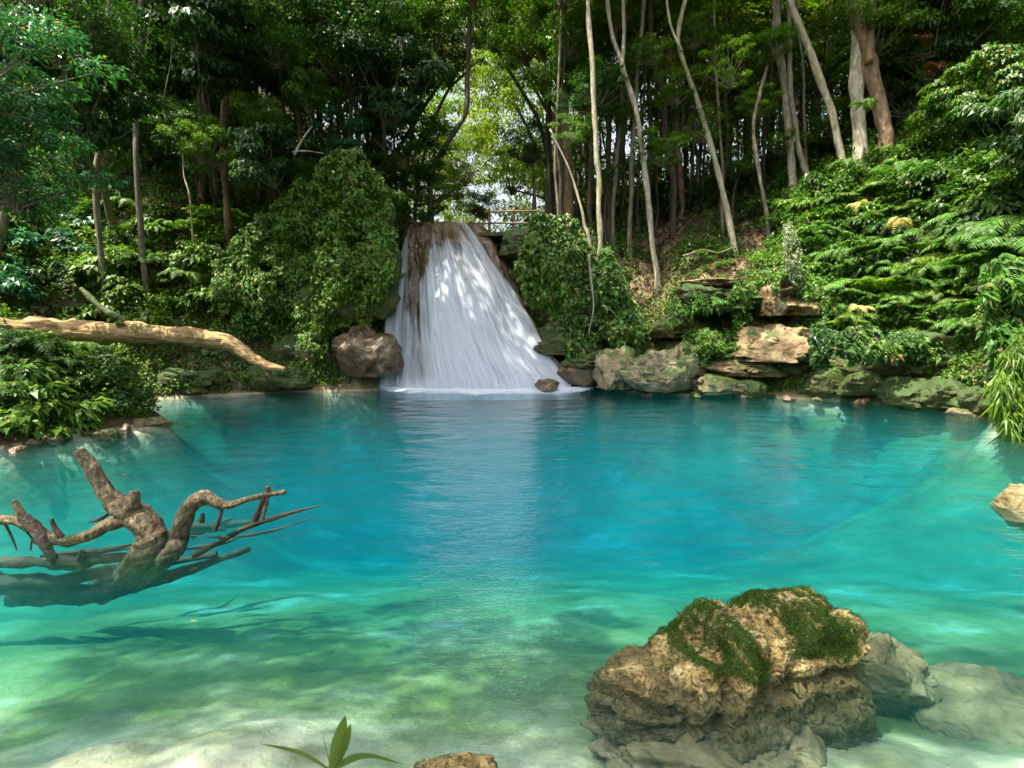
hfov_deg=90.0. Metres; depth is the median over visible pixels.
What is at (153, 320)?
shrub
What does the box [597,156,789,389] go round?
leaf litter
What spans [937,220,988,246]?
fern
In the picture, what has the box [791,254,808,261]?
fern
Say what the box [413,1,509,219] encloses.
tree
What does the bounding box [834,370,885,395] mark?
rock
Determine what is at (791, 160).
tree
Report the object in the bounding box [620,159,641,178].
shrub
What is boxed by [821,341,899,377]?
rock
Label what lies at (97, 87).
tree
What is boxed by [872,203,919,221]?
shrub
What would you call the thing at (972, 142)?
shrub
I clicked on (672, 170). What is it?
tree
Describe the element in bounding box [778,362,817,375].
rock
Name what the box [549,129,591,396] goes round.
tree
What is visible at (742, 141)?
forest foliage
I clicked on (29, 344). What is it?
shrub
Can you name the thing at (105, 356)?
shrub
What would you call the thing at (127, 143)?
tree
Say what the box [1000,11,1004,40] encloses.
tree
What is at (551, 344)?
rock
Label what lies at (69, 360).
fern
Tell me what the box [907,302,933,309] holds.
fern
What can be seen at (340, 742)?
grass plant
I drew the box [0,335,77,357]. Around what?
fern
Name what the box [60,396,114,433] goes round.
shrub
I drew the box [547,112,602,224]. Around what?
tree
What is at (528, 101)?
tree
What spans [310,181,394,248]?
bush
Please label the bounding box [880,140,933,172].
shrub
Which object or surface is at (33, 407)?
shrub
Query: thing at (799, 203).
shrub
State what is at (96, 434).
stone
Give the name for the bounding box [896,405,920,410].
stone
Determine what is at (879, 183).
fern
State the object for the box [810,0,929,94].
tree
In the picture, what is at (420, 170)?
shrub
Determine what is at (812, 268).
shrub
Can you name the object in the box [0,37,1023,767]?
ground
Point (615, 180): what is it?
tree
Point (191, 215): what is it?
tree
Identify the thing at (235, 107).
tree
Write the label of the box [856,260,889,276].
fern
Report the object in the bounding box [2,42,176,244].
tree
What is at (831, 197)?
fern
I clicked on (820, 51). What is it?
tree
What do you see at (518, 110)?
tree
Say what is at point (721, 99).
tree
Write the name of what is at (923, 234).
fern
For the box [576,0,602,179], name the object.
tree
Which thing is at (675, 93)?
tree
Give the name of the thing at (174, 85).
tree
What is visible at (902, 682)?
rock
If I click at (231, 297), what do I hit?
fern
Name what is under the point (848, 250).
fern
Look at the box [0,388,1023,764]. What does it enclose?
water
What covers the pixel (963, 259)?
fern
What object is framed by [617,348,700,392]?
rock
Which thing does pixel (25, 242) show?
shrub
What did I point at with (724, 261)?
shrub
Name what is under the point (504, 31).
tree
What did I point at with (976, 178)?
shrub
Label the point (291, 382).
rock
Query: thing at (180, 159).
tree
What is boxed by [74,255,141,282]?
shrub
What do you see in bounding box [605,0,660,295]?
tree
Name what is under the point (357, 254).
shrub
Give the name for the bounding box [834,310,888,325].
fern
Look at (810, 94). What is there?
tree
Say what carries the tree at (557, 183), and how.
on the ground
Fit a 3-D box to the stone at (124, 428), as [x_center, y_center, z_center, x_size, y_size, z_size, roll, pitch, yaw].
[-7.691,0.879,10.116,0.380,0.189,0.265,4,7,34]
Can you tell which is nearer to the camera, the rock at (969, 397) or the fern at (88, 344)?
the rock at (969, 397)
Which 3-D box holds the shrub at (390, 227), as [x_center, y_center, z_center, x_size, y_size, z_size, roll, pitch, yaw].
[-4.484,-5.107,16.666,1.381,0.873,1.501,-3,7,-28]
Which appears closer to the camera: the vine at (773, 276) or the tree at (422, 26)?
the vine at (773, 276)
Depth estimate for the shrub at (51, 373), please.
9.79 m
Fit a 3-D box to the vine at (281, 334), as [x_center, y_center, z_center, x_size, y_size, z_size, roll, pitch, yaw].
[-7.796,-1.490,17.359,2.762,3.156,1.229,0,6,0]
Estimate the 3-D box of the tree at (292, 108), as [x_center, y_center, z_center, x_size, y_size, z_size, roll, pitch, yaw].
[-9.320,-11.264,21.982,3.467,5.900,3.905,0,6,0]
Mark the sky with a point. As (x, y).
(502, 196)
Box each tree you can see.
[0,0,53,54]
[0,0,183,254]
[0,3,133,137]
[0,35,83,108]
[0,108,125,223]
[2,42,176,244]
[8,0,164,92]
[11,12,226,161]
[60,148,110,170]
[78,68,120,98]
[89,0,164,156]
[92,0,134,305]
[94,108,116,168]
[107,117,157,150]
[119,3,251,171]
[122,0,193,96]
[125,0,160,94]
[126,0,260,215]
[132,0,149,307]
[137,37,181,165]
[139,72,214,162]
[139,94,233,194]
[156,115,253,221]
[158,0,296,271]
[160,0,256,210]
[162,3,226,203]
[173,37,182,175]
[182,153,195,266]
[214,76,259,147]
[222,89,296,211]
[226,119,319,212]
[232,0,313,188]
[240,8,316,202]
[250,0,414,169]
[270,0,371,164]
[270,144,318,186]
[273,95,296,161]
[281,63,344,181]
[282,0,368,169]
[296,0,305,202]
[302,43,309,170]
[304,104,369,165]
[310,43,317,179]
[317,36,395,148]
[318,47,373,181]
[331,33,456,187]
[335,0,435,145]
[335,101,458,204]
[351,0,453,137]
[364,92,422,210]
[369,0,501,148]
[389,0,506,189]
[396,3,473,88]
[404,154,465,206]
[405,28,445,195]
[410,157,476,208]
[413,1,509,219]
[422,0,515,222]
[426,124,494,217]
[447,0,555,206]
[449,189,500,221]
[463,18,545,201]
[472,1,555,130]
[481,0,582,194]
[485,1,553,127]
[485,147,544,199]
[490,0,592,214]
[491,3,617,222]
[492,115,578,214]
[504,0,597,228]
[532,0,631,218]
[541,8,592,222]
[543,0,585,247]
[544,61,635,230]
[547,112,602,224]
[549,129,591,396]
[554,7,573,230]
[557,169,558,196]
[571,39,655,208]
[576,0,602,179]
[577,55,621,221]
[583,0,663,206]
[583,6,590,200]
[584,0,660,195]
[586,0,602,348]
[589,158,625,244]
[591,0,639,243]
[596,0,720,223]
[599,42,605,191]
[599,127,601,161]
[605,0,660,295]
[607,98,645,225]
[611,0,626,251]
[611,139,615,190]
[612,35,654,185]
[613,0,645,258]
[615,33,672,233]
[616,21,746,201]
[625,0,729,190]
[627,2,634,208]
[630,125,690,237]
[640,57,760,194]
[647,0,676,237]
[647,65,698,153]
[651,0,755,182]
[652,7,659,185]
[653,0,723,185]
[662,1,728,208]
[664,0,670,220]
[665,0,684,218]
[666,0,738,257]
[678,0,749,152]
[683,101,725,207]
[689,32,755,215]
[690,14,796,182]
[699,4,743,173]
[702,0,821,165]
[708,0,812,174]
[712,144,764,225]
[713,0,724,237]
[724,0,757,167]
[733,82,785,191]
[744,47,818,151]
[747,22,799,184]
[750,0,845,96]
[752,0,776,247]
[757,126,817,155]
[762,0,769,163]
[765,21,782,155]
[766,5,820,156]
[769,5,784,140]
[772,0,796,197]
[778,0,847,133]
[781,1,802,136]
[785,26,847,134]
[786,0,845,176]
[786,2,812,182]
[793,70,827,129]
[796,0,808,166]
[805,6,848,149]
[805,95,867,145]
[807,0,812,138]
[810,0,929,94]
[822,1,866,135]
[825,44,880,118]
[827,0,838,132]
[829,1,837,112]
[833,74,904,110]
[834,0,1001,91]
[844,36,973,123]
[845,0,894,164]
[848,2,868,179]
[866,79,909,112]
[875,0,1023,76]
[881,21,968,107]
[890,0,1014,97]
[904,41,1023,132]
[941,1,950,85]
[943,85,1023,170]
[957,25,1023,82]
[959,0,1023,71]
[965,14,1023,72]
[970,6,1023,47]
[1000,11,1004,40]
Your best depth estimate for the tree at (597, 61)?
19.57 m
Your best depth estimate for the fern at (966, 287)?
12.70 m
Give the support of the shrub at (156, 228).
on the ground
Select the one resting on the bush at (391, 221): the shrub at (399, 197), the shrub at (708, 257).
the shrub at (399, 197)
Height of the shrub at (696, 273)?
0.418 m
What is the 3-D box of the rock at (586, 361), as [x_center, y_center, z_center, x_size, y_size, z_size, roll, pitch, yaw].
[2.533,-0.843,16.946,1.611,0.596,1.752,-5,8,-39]
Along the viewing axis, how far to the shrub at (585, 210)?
24.03 m
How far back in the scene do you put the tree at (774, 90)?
24.18 m
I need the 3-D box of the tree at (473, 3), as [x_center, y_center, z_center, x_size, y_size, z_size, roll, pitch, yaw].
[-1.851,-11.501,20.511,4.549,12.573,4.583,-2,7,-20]
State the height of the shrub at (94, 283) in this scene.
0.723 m
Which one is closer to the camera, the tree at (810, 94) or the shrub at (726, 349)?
the shrub at (726, 349)
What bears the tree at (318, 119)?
on the ground
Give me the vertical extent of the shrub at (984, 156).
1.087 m
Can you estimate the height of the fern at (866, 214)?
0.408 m
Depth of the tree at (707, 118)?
19.06 m
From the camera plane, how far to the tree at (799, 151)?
18.28 m
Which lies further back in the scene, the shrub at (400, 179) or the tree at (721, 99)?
the tree at (721, 99)
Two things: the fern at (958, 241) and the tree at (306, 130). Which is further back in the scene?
the tree at (306, 130)
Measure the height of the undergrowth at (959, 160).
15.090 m
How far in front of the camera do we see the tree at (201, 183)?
18.78 m
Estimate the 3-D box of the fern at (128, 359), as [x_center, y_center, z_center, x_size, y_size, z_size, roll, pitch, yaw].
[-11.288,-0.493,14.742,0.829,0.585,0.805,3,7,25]
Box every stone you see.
[4,444,13,449]
[7,445,28,454]
[22,438,42,446]
[35,437,47,445]
[45,435,64,443]
[64,435,72,440]
[81,431,93,436]
[91,430,100,436]
[99,427,119,438]
[117,423,131,434]
[143,420,151,425]
[640,391,657,396]
[690,390,702,398]
[766,393,775,397]
[782,395,795,402]
[811,397,821,400]
[840,398,850,401]
[853,397,871,406]
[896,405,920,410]
[927,407,946,411]
[944,407,984,418]
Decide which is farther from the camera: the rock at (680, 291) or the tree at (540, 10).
the tree at (540, 10)
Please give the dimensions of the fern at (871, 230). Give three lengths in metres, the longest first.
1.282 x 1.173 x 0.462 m
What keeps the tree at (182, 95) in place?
on the ground
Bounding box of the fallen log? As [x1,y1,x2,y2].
[0,316,285,381]
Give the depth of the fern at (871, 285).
14.22 m
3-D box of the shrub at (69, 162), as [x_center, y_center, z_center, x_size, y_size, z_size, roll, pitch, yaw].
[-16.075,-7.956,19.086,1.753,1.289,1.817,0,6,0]
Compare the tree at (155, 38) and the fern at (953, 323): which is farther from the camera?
the tree at (155, 38)
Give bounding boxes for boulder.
[605,585,882,764]
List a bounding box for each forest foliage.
[0,0,424,231]
[393,0,604,245]
[542,0,1022,214]
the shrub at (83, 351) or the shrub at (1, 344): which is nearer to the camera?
the shrub at (1, 344)
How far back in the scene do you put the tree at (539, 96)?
29.93 m
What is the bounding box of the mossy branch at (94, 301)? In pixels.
[79,287,131,321]
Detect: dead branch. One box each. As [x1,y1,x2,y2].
[292,150,323,153]
[293,126,312,155]
[682,247,732,256]
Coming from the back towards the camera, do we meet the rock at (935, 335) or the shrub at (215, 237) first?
the shrub at (215, 237)
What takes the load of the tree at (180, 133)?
on the ground
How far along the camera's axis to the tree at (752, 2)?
22.96 m
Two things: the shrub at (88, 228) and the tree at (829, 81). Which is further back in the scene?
the tree at (829, 81)
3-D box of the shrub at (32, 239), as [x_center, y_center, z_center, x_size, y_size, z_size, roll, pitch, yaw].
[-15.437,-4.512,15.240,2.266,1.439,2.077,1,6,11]
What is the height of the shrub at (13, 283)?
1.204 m
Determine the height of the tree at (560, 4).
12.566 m
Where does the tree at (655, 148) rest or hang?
on the ground
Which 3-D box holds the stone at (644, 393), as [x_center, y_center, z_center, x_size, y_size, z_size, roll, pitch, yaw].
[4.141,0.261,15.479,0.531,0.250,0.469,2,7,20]
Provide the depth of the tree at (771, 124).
26.39 m
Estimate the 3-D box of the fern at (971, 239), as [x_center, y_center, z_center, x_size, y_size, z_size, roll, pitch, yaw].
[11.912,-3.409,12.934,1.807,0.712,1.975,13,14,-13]
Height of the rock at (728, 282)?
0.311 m
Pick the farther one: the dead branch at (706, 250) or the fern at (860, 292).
the dead branch at (706, 250)
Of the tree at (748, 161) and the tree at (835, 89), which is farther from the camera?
the tree at (835, 89)
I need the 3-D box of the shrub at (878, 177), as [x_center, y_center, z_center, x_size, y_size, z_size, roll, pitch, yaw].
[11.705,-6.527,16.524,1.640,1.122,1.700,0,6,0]
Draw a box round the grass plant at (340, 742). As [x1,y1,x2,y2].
[263,715,401,767]
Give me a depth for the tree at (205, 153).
16.18 m
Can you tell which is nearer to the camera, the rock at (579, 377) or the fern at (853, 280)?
the fern at (853, 280)
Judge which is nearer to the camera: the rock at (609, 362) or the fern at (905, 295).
the fern at (905, 295)
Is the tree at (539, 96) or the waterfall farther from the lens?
the tree at (539, 96)
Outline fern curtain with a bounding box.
[971,253,1023,382]
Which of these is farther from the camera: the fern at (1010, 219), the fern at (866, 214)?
the fern at (866, 214)
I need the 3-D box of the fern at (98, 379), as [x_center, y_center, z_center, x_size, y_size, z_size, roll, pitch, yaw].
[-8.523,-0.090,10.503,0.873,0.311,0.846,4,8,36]
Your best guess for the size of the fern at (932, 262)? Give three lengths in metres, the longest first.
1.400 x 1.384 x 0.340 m
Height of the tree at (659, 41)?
8.040 m
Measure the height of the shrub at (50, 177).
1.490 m
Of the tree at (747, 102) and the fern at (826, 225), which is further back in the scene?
the tree at (747, 102)
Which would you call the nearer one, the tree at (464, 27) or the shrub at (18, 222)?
the shrub at (18, 222)
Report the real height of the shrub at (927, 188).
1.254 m
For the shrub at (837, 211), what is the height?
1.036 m
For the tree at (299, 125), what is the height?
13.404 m
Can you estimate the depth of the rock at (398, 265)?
17.57 m
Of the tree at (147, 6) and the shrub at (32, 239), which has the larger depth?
the tree at (147, 6)
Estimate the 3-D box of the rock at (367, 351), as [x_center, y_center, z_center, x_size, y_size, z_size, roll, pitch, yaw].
[-4.797,-1.125,16.545,2.357,1.750,1.490,3,7,25]
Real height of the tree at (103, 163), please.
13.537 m
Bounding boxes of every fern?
[0,329,45,346]
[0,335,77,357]
[0,356,64,380]
[0,377,51,398]
[37,375,81,388]
[43,356,91,370]
[58,341,114,353]
[74,372,120,385]
[97,282,145,292]
[107,357,133,371]
[110,196,160,212]
[115,251,179,264]
[150,219,190,234]
[156,270,209,282]
[188,243,225,251]
[198,292,250,301]
[214,207,257,220]
[215,257,269,269]
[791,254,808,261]
[796,222,838,235]
[799,290,845,313]
[801,224,848,234]
[802,138,833,146]
[805,315,835,325]
[808,244,852,261]
[808,262,835,267]
[810,315,871,330]
[812,192,860,203]
[820,275,852,291]
[822,244,875,262]
[822,261,870,278]
[826,157,870,168]
[826,226,870,243]
[827,300,850,311]
[831,286,878,300]
[833,255,872,265]
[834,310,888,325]
[839,236,894,247]
[844,276,882,287]
[844,304,876,319]
[845,199,868,210]
[846,212,883,221]
[849,97,879,114]
[849,275,921,294]
[852,294,893,304]
[856,180,898,191]
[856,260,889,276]
[857,225,898,239]
[858,300,919,313]
[863,243,910,258]
[866,317,896,328]
[868,237,909,248]
[869,144,916,157]
[869,158,926,174]
[870,266,914,283]
[871,228,926,260]
[875,288,934,304]
[877,252,951,274]
[879,198,932,215]
[880,216,912,235]
[884,326,918,334]
[893,159,948,176]
[896,311,930,325]
[897,264,956,285]
[898,275,936,289]
[901,239,950,251]
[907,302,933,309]
[909,316,954,331]
[914,284,968,300]
[915,245,979,273]
[916,232,945,243]
[919,194,1019,229]
[919,235,964,254]
[920,302,974,316]
[929,310,980,332]
[930,215,1023,243]
[932,186,1023,237]
[934,242,1023,273]
[934,272,970,287]
[935,296,976,305]
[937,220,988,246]
[938,233,1013,248]
[938,256,983,274]
[944,165,1023,214]
[945,230,1023,254]
[952,271,983,279]
[952,301,976,312]
[956,283,984,290]
[957,242,1002,257]
[965,286,980,292]
[967,309,983,328]
[968,208,1023,237]
[970,254,997,260]
[985,220,1023,246]
[989,237,1023,253]
[997,229,1023,237]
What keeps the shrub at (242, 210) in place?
on the ground
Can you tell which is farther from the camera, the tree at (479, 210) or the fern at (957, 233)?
the tree at (479, 210)
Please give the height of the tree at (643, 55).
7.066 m
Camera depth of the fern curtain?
10.19 m
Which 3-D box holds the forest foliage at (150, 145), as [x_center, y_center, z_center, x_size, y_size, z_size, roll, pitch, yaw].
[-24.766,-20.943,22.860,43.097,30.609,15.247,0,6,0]
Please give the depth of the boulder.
2.99 m
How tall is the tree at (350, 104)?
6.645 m
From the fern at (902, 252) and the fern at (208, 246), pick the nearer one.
the fern at (902, 252)
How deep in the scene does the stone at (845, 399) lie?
14.08 m
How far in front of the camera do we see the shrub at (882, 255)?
14.82 m
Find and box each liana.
[119,9,151,76]
[162,38,172,152]
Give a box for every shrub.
[0,226,51,265]
[0,262,47,303]
[0,326,67,374]
[0,333,25,346]
[0,342,49,379]
[0,355,63,419]
[0,372,12,398]
[0,378,79,444]
[0,385,46,406]
[5,228,51,249]
[6,337,106,375]
[9,216,61,239]
[11,189,58,223]
[16,358,70,384]
[17,256,85,289]
[20,162,59,183]
[20,172,90,205]
[25,392,82,419]
[43,226,97,255]
[47,155,100,172]
[49,226,129,257]
[50,202,107,231]
[50,367,104,399]
[51,287,135,319]
[55,276,99,299]
[55,355,141,392]
[58,245,140,288]
[59,342,97,356]
[60,379,146,415]
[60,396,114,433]
[64,188,134,216]
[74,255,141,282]
[79,168,142,191]
[88,346,133,367]
[99,277,157,308]
[100,292,186,326]
[103,223,150,243]
[110,237,168,263]
[115,319,126,326]
[124,200,176,231]
[135,272,182,293]
[144,222,206,252]
[150,240,220,285]
[151,287,209,317]
[177,269,236,308]
[178,204,223,234]
[198,225,243,264]
[207,307,262,325]
[212,199,263,218]
[233,216,268,243]
[236,285,282,313]
[248,248,292,271]
[263,308,303,333]
[264,229,311,257]
[266,203,306,229]
[276,155,315,181]
[282,201,327,232]
[295,295,342,321]
[298,170,339,198]
[314,226,346,244]
[315,188,361,217]
[327,235,382,263]
[349,166,385,188]
[357,220,396,235]
[364,262,407,286]
[365,185,408,210]
[367,151,405,173]
[384,167,412,188]
[392,194,410,215]
[400,189,430,206]
[403,157,441,182]
[406,199,448,222]
[424,182,455,197]
[577,207,603,221]
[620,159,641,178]
[635,181,669,195]
[652,194,692,217]
[677,181,719,206]
[685,240,707,250]
[688,269,705,278]
[692,251,717,262]
[697,361,710,376]
[698,263,723,273]
[704,243,732,256]
[714,342,739,357]
[716,173,749,192]
[716,258,736,268]
[735,190,769,215]
[745,155,785,183]
[750,244,805,264]
[758,208,790,228]
[770,187,820,210]
[772,168,802,187]
[777,251,827,277]
[778,228,824,248]
[793,208,845,236]
[797,169,855,200]
[800,191,868,220]
[801,234,849,260]
[821,219,862,239]
[831,180,882,203]
[835,247,877,273]
[842,208,886,232]
[845,165,900,190]
[848,184,909,216]
[849,225,905,259]
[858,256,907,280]
[862,214,929,239]
[872,171,938,206]
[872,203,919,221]
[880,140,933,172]
[893,169,954,198]
[901,121,954,154]
[907,177,982,219]
[909,29,933,45]
[914,150,965,186]
[922,61,944,75]
[929,117,950,130]
[936,135,986,163]
[945,162,995,192]
[957,136,1004,156]
[960,114,1012,142]
[971,147,1017,171]
[980,106,1023,128]
[993,114,1023,136]
[1003,170,1023,192]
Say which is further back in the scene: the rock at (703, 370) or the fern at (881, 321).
the rock at (703, 370)
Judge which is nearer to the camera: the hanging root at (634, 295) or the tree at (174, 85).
the hanging root at (634, 295)
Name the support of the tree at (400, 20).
on the ground
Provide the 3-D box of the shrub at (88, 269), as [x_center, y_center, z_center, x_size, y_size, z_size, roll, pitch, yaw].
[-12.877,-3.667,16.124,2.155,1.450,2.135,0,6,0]
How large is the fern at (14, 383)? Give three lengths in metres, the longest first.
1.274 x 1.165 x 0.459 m
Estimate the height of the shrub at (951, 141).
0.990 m
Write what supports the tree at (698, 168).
on the ground
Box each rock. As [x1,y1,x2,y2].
[133,417,174,426]
[150,368,228,393]
[193,349,223,366]
[240,365,312,391]
[271,331,325,370]
[295,245,400,322]
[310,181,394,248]
[331,324,403,376]
[371,241,401,287]
[382,221,590,401]
[413,752,497,767]
[498,226,544,258]
[533,331,601,354]
[534,378,559,392]
[537,305,609,341]
[556,365,596,385]
[557,350,600,368]
[579,714,826,767]
[584,652,686,744]
[593,345,635,389]
[603,345,642,357]
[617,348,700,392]
[648,314,706,337]
[671,283,762,310]
[675,340,705,375]
[681,278,744,286]
[691,373,747,394]
[702,358,789,376]
[726,324,830,362]
[732,379,766,397]
[752,269,824,315]
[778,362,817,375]
[796,365,844,396]
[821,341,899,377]
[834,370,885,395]
[859,632,942,717]
[866,328,965,375]
[872,375,929,407]
[905,661,1023,748]
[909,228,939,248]
[919,374,968,407]
[948,384,990,412]
[989,483,1023,530]
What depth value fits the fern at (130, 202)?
17.29 m
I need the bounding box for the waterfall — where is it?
[379,220,592,400]
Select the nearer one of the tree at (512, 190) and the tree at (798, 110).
the tree at (798, 110)
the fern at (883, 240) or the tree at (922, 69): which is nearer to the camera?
the fern at (883, 240)
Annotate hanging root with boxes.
[588,254,593,333]
[629,288,655,319]
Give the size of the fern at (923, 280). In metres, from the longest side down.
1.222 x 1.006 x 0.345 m
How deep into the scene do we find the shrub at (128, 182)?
18.30 m
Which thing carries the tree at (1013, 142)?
on the ground
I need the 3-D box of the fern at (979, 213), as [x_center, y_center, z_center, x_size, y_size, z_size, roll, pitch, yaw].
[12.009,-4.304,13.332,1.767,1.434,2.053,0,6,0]
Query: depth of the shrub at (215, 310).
16.51 m
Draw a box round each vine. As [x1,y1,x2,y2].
[207,145,398,360]
[245,294,316,347]
[308,239,382,336]
[513,209,645,361]
[529,232,582,318]
[664,282,752,329]
[680,326,758,379]
[733,265,842,332]
[807,321,952,376]
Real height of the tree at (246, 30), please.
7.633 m
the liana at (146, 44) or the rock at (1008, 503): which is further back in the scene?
the liana at (146, 44)
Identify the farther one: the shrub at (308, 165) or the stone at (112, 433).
the shrub at (308, 165)
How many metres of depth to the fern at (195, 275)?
16.39 m
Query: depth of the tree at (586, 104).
19.01 m
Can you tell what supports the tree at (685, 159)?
on the ground
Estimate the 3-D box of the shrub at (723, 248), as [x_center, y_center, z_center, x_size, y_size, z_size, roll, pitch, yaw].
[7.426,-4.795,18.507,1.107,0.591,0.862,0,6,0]
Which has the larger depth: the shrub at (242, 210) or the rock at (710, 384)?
the shrub at (242, 210)
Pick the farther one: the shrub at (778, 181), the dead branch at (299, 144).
the shrub at (778, 181)
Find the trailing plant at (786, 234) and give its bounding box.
[781,223,802,285]
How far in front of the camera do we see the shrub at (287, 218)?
18.23 m
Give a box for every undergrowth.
[0,94,413,440]
[503,149,781,392]
[764,26,1023,421]
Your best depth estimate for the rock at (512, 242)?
18.07 m
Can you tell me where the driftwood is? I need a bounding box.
[0,447,322,607]
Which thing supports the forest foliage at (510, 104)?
on the ground
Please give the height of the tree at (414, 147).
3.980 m
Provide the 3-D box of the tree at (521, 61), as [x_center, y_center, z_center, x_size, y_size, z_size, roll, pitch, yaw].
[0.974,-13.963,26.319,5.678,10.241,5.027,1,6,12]
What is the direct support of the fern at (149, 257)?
on the ground
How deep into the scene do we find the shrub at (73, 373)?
10.08 m
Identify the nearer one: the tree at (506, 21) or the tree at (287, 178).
the tree at (287, 178)
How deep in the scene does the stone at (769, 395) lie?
14.97 m
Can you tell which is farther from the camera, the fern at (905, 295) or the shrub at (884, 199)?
the shrub at (884, 199)
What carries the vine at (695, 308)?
attached to the rock at (680, 291)
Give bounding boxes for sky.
[312,5,850,231]
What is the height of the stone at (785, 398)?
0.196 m
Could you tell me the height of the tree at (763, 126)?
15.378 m
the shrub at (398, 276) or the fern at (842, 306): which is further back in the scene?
the shrub at (398, 276)
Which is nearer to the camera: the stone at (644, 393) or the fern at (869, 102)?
the stone at (644, 393)
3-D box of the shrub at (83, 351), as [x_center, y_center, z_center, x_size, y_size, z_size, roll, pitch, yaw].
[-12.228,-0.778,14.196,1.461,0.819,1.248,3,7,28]
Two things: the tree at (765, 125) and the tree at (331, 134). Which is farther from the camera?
the tree at (765, 125)
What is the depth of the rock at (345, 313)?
16.50 m
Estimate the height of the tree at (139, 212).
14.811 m
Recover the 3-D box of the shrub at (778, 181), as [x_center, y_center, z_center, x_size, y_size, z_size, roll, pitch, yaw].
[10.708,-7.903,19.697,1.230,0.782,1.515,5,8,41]
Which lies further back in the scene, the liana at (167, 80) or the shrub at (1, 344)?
the liana at (167, 80)
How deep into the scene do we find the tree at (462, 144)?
29.59 m
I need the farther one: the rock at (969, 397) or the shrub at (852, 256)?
the shrub at (852, 256)
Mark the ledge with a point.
(497, 237)
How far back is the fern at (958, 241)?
13.28 m
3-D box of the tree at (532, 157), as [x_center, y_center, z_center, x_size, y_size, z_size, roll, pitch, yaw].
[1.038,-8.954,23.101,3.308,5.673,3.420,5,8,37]
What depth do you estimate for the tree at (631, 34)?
21.46 m
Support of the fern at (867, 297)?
on the ground
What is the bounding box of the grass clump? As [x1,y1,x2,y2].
[979,333,1023,452]
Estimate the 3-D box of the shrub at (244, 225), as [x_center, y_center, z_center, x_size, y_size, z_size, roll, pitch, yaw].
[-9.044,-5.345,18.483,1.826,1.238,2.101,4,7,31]
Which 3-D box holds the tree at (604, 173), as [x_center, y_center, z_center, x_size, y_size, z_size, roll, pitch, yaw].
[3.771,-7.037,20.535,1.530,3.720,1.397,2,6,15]
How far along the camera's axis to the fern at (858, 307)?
13.16 m
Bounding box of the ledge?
[478,232,505,244]
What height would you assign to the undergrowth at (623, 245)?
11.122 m
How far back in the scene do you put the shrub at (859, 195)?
16.54 m
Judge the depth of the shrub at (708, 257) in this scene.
18.37 m
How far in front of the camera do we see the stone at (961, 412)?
11.79 m
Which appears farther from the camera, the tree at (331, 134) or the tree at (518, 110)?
the tree at (518, 110)
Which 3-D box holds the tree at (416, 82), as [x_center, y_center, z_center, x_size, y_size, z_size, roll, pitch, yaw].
[-3.845,-9.208,18.103,4.107,5.107,4.665,0,6,0]
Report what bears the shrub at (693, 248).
on the ground
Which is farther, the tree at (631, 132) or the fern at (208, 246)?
the tree at (631, 132)
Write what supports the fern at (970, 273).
on the ground
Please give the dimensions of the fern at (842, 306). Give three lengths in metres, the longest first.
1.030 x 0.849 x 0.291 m
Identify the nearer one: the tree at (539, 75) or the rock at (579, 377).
the rock at (579, 377)
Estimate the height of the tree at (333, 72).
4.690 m
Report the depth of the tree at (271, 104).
16.11 m
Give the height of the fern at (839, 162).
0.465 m
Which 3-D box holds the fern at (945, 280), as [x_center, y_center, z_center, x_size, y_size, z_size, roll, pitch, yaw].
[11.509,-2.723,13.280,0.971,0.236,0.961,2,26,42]
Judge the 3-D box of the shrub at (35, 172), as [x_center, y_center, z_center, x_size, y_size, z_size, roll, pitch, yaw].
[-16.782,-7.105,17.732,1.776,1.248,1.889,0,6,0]
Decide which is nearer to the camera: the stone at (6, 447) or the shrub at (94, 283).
the stone at (6, 447)
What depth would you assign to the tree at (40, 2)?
11.67 m
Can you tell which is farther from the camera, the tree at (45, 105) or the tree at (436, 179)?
the tree at (436, 179)
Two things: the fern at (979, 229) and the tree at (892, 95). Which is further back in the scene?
the tree at (892, 95)
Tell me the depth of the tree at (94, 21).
12.36 m
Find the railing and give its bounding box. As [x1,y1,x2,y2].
[485,207,539,231]
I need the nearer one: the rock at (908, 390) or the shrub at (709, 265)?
the rock at (908, 390)
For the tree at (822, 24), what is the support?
on the ground
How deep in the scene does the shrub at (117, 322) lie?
12.29 m
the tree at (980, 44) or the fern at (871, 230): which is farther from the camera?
the tree at (980, 44)
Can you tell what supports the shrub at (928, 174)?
on the ground
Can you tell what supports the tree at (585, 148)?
on the ground
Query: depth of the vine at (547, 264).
16.28 m
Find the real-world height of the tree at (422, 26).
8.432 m
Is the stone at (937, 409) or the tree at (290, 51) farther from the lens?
the tree at (290, 51)
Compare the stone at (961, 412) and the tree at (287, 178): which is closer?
the stone at (961, 412)
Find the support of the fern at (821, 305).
on the ground
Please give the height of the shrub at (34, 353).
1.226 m
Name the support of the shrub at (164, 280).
on the ground
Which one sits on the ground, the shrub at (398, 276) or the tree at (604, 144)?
the tree at (604, 144)
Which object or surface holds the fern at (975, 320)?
on the ground
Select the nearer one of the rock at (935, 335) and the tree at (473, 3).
the rock at (935, 335)
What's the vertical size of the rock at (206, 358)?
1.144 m
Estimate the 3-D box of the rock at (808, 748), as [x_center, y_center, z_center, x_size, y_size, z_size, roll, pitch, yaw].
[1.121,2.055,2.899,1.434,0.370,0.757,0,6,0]
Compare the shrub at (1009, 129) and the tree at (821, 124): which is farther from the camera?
the tree at (821, 124)
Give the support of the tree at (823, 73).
on the ground
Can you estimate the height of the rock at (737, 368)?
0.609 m
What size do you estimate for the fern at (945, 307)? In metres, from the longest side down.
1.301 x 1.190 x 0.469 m
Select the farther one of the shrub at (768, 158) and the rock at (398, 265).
the shrub at (768, 158)
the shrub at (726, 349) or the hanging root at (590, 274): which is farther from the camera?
the hanging root at (590, 274)

